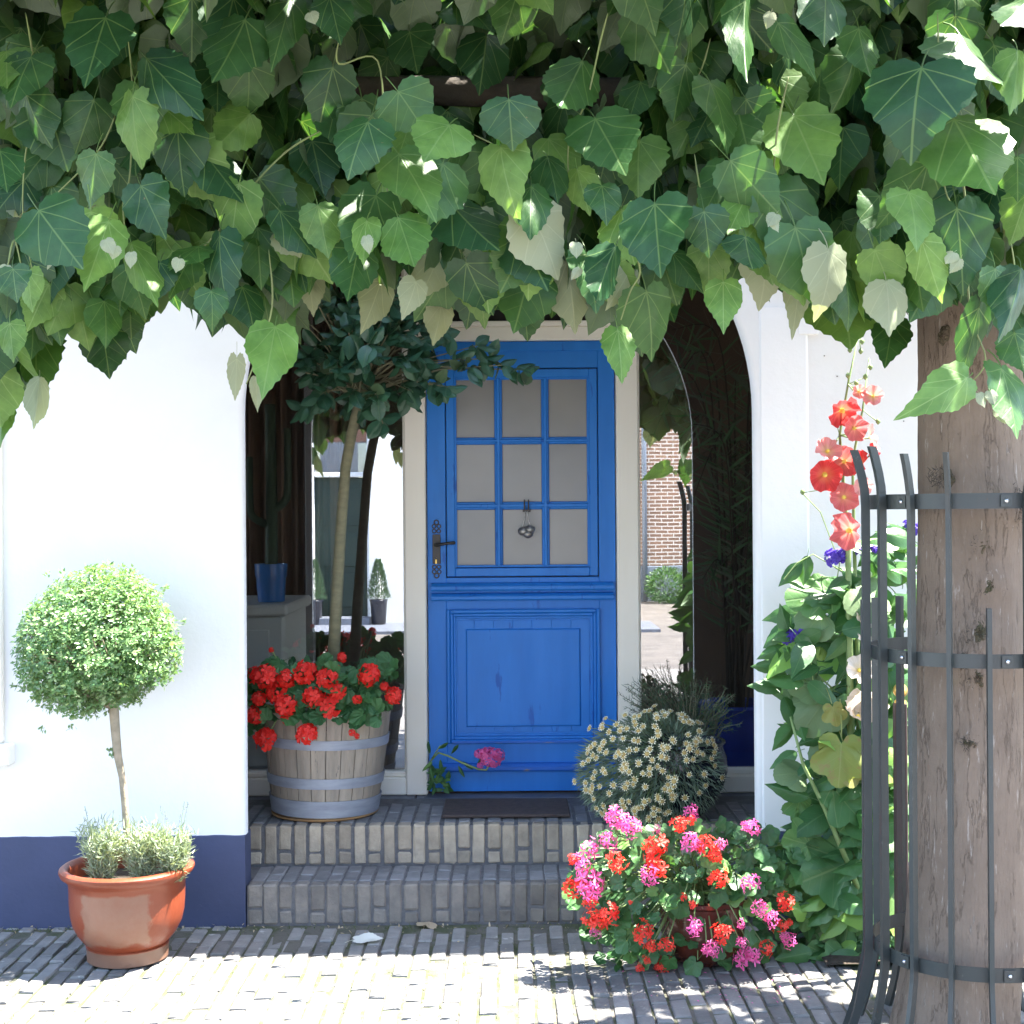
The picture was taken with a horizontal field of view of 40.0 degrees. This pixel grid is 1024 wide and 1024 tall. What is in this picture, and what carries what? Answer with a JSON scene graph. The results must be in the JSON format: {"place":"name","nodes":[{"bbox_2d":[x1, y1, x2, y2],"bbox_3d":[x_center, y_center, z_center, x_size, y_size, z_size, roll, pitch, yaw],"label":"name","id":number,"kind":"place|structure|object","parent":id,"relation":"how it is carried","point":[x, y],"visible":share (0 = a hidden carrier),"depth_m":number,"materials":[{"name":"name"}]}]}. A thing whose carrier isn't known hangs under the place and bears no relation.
{"place":"outdoors","nodes":[
{"label":"outdoors","id":0,"kind":"place"},
{"bbox_2d":[0,920,1023,1023],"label":"pavement","id":1,"kind":"structure","parent":0,"point":[242,994],"depth_m":4.90,"materials":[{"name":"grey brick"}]},
{"bbox_2d":[58,850,194,968],"bbox_3d":[-1.419,1.470,5.200,0.487,0.346,0.487,0,0,0],"label":"terracotta pot","id":2,"kind":"object","parent":1,"relation":"on","point":[121,921],"visible":0.88,"depth_m":5.04,"materials":[{"name":"ceramic"}]},
{"bbox_2d":[9,559,185,864],"bbox_3d":[-1.532,0.738,5.202,0.614,1.127,0.600,0,0,-38],"label":"box tree","id":3,"kind":"object","parent":2,"relation":"in","point":[60,643],"visible":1,"depth_m":5.07,"materials":[{"name":"green plant"}]},
{"bbox_2d":[70,806,131,878],"bbox_3d":[-1.489,1.218,5.133,0.234,0.267,0.229,0,0,-31],"label":"lavender","id":4,"kind":"object","parent":2,"relation":"in","point":[102,858],"visible":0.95,"depth_m":5.10,"materials":[{"name":"green plant"}]},
{"bbox_2d":[114,815,169,877],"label":"lavender","id":5,"kind":"object","parent":2,"relation":"in","point":[141,856],"visible":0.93,"depth_m":5.10,"materials":[{"name":"green plant"}]},
{"bbox_2d":[146,802,198,882],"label":"lavender","id":6,"kind":"object","parent":2,"relation":"in","point":[173,855],"visible":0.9,"depth_m":5.11,"materials":[{"name":"green plant"}]},
{"bbox_2d":[345,932,382,942],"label":"fallen leaf","id":7,"kind":"object","parent":1,"relation":"on","point":[365,937],"visible":1,"depth_m":5.37,"materials":[{"name":"white plant"}]},
{"bbox_2d":[416,921,436,928],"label":"fallen leaf","id":8,"kind":"object","parent":1,"relation":"on","point":[430,925],"visible":1,"depth_m":5.56,"materials":[{"name":"beige plant"}]},
{"bbox_2d":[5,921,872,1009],"bbox_3d":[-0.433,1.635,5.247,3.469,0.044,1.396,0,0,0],"label":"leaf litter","id":9,"kind":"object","parent":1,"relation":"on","point":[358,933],"visible":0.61,"depth_m":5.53,"materials":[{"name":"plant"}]},
{"bbox_2d":[247,796,754,925],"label":"brick steps","id":10,"kind":"structure","parent":1,"relation":"on","point":[401,861],"depth_m":5.91,"materials":[{"name":"grey brick"}]},
{"bbox_2d":[264,703,390,821],"bbox_3d":[-0.813,1.082,6.196,0.563,0.463,0.569,0,0,0],"label":"half barrel","id":11,"kind":"object","parent":10,"relation":"on","point":[333,772],"visible":0.85,"depth_m":5.97,"materials":[{"name":"brown wood"}]},
{"bbox_2d":[247,647,401,751],"bbox_3d":[-0.827,0.788,5.991,0.727,0.435,0.423,0,0,0],"label":"red geranium","id":12,"kind":"object","parent":11,"relation":"in","point":[352,694],"visible":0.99,"depth_m":5.88,"materials":[{"name":"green plant"}]},
{"bbox_2d":[286,268,539,679],"bbox_3d":[-0.445,-0.174,6.127,1.136,1.833,0.720,0,0,0],"label":"bay tree","id":13,"kind":"object","parent":11,"relation":"in","point":[350,357],"visible":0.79,"depth_m":6.01,"materials":[{"name":"green plant"}]},
{"bbox_2d":[427,764,452,794],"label":"weed","id":14,"kind":"object","parent":10,"relation":"on","point":[446,787],"visible":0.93,"depth_m":6.45,"materials":[{"name":"green plant"}]},
{"bbox_2d":[422,742,504,780],"bbox_3d":[-0.221,1.145,6.398,0.375,0.209,0.098,0,0,15],"label":"valerian","id":15,"kind":"object","parent":10,"relation":"on","point":[490,753],"visible":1,"depth_m":6.38,"materials":[{"name":"pink plant"}]},
{"bbox_2d":[442,798,569,817],"bbox_3d":[-0.026,1.301,6.190,0.550,0.013,0.340,0,0,0],"label":"door mat","id":16,"kind":"object","parent":10,"relation":"on","point":[501,808],"depth_m":6.15,"materials":[{"name":"rubber"}]},
{"bbox_2d":[632,733,727,818],"bbox_3d":[0.716,1.138,6.020,0.410,0.328,0.410,0,0,0],"label":"dark pot","id":17,"kind":"object","parent":10,"relation":"on","point":[720,742],"visible":0.34,"depth_m":5.87,"materials":[{"name":"black ceramic"}]},
{"bbox_2d":[570,704,729,828],"bbox_3d":[0.588,1.100,5.891,0.685,0.573,0.431,0,0,0],"label":"cotton lavender","id":18,"kind":"object","parent":17,"relation":"in","point":[598,755],"visible":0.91,"depth_m":5.80,"materials":[{"name":"green plant"}]},
{"bbox_2d":[659,883,747,966],"bbox_3d":[0.694,1.506,5.130,0.330,0.241,0.330,0,0,0],"label":"glazed pot","id":19,"kind":"object","parent":1,"relation":"on","point":[684,953],"visible":0.45,"depth_m":5.00,"materials":[{"name":"brown ceramic"}]},
{"bbox_2d":[557,803,813,976],"bbox_3d":[0.632,1.342,5.063,0.941,0.633,0.540,0,0,0],"label":"ivy geranium","id":20,"kind":"object","parent":19,"relation":"in","point":[608,923],"visible":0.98,"depth_m":4.95,"materials":[{"name":"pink plant"}]},
{"bbox_2d":[622,969,808,1002],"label":"fallen petals","id":21,"kind":"object","parent":1,"relation":"on","point":[732,988],"visible":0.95,"depth_m":4.80,"materials":[{"name":"plant"}]},
{"bbox_2d":[767,918,894,967],"bbox_3d":[1.904,1.609,5.308,1.896,0.040,0.575,0,0,0],"label":"planting bed","id":22,"kind":"object","parent":1,"relation":"on","point":[830,959],"visible":0.09,"depth_m":5.07,"materials":[{"name":"soil"}]},
{"bbox_2d":[747,495,917,964],"bbox_3d":[1.272,0.852,5.207,0.807,1.842,0.593,0,0,0],"label":"flowering shrub","id":23,"kind":"object","parent":22,"relation":"on","point":[788,656],"visible":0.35,"depth_m":5.12,"materials":[{"name":"green plant"}]},
{"bbox_2d":[773,338,908,963],"bbox_3d":[1.237,0.601,5.147,0.602,2.522,0.294,0,0,-8],"label":"hollyhock","id":24,"kind":"object","parent":22,"relation":"on","point":[840,767],"visible":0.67,"depth_m":5.10,"materials":[{"name":"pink plant"}]},
{"bbox_2d":[837,572,907,935],"bbox_3d":[1.320,0.915,5.122,0.321,1.406,0.205,0,0,-32],"label":"cream hollyhock","id":25,"kind":"object","parent":22,"relation":"on","point":[853,700],"visible":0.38,"depth_m":5.06,"materials":[{"name":"white plant"}]},
{"bbox_2d":[893,684,907,943],"bbox_3d":[1.369,1.123,4.950,0.052,1.043,0.052,0,0,0],"label":"wooden post","id":26,"kind":"object","parent":1,"relation":"on","point":[895,800],"visible":0.32,"depth_m":4.93,"materials":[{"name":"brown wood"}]},
{"bbox_2d":[843,446,1023,1023],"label":"tree guard","id":27,"kind":"object","parent":1,"relation":"on","point":[880,648],"visible":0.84,"depth_m":4.18,"materials":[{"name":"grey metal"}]},
{"bbox_2d":[618,669,745,736],"bbox_3d":[0.768,0.926,6.340,0.605,0.454,0.194,0,0,0],"label":"rosemary","id":28,"kind":"object","parent":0,"point":[713,725],"visible":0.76,"depth_m":6.33,"materials":[{"name":"green plant"}]},
{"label":"ground","id":29,"kind":"structure","parent":0,"visible":0},
{"bbox_2d":[0,269,917,928],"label":"house","id":30,"kind":"structure","parent":29,"relation":"on","point":[476,613],"depth_m":6.53,"materials":[{"name":"white paint"}]},
{"bbox_2d":[0,445,14,766],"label":"window","id":31,"kind":"structure","parent":30,"relation":"in","point":[7,750],"depth_m":5.58,"materials":[{"name":"beige paint"}]},
{"bbox_2d":[246,595,310,769],"bbox_3d":[-1.339,0.896,7.165,0.528,0.896,0.830,0,0,0],"label":"cabinet","id":32,"kind":"object","parent":30,"relation":"on","point":[279,628],"visible":0.3,"depth_m":6.78,"materials":[{"name":"paint"}]},
{"bbox_2d":[255,563,287,601],"bbox_3d":[-1.197,0.351,7.000,0.162,0.188,0.162,0,0,0],"label":"flower pot","id":33,"kind":"object","parent":32,"relation":"on","point":[271,582],"visible":0.98,"depth_m":6.94,"materials":[{"name":"blue ceramic"}]},
{"bbox_2d":[246,404,290,563],"bbox_3d":[-1.207,-0.105,7.000,0.222,0.861,0.062,0,0,0],"label":"cactus","id":34,"kind":"object","parent":33,"relation":"on","point":[274,507],"visible":0.98,"depth_m":6.98,"materials":[{"name":"green plant"}]},
{"bbox_2d":[245,282,342,678],"bbox_3d":[-1.260,-0.041,7.863,0.620,2.730,0.097,0,0,0],"label":"curtain","id":35,"kind":"object","parent":30,"relation":"hanging from","point":[327,465],"visible":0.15,"depth_m":7.86,"materials":[{"name":"brown fabric"}]},
{"bbox_2d":[248,769,405,795],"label":"baseboard","id":36,"kind":"structure","parent":30,"relation":"in","point":[394,781],"depth_m":6.54,"materials":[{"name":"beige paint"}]},
{"bbox_2d":[248,792,754,799],"bbox_3d":[-0.020,1.355,6.537,3.180,0.081,0.125,0,0,0],"label":"sill stone","id":37,"kind":"object","parent":30,"relation":"attached to","point":[511,795],"visible":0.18,"depth_m":6.52,"materials":[{"name":"grey stone"}]},
{"bbox_2d":[426,341,616,791],"bbox_3d":[0.045,0.253,6.553,0.884,2.098,0.114,0,0,0],"label":"door","id":38,"kind":"structure","parent":30,"relation":"in","point":[522,667],"depth_m":6.57,"materials":[{"name":"blue paint"}]},
{"bbox_2d":[518,499,534,537],"bbox_3d":[0.067,0.032,6.552,0.081,0.181,0.061,0,0,0],"label":"door ornament","id":39,"kind":"object","parent":38,"relation":"hanging from","point":[527,531],"depth_m":6.53,"materials":[{"name":"silver metal"}]},
{"bbox_2d":[696,697,753,766],"bbox_3d":[1.113,1.135,7.000,0.400,0.380,0.400,0,0,0],"label":"floor pot","id":40,"kind":"object","parent":30,"relation":"on","point":[738,746],"visible":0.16,"depth_m":6.84,"materials":[{"name":"blue ceramic"}]},
{"bbox_2d":[639,306,753,707],"bbox_3d":[1.176,-0.022,6.952,1.382,2.056,0.669,0,0,0],"label":"palm","id":41,"kind":"object","parent":40,"relation":"in","point":[736,665],"visible":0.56,"depth_m":6.96,"materials":[{"name":"green plant"}]},
{"bbox_2d":[720,767,754,792],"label":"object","id":42,"kind":"structure","parent":30,"relation":"in","point":[741,780],"depth_m":6.54,"materials":[{"name":"beige paint"}]},
{"bbox_2d":[0,0,1023,1023],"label":"linden tree","id":43,"kind":"object","parent":29,"relation":"on","point":[258,174],"visible":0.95,"depth_m":3.76,"materials":[{"name":"green plant"}]}
]}

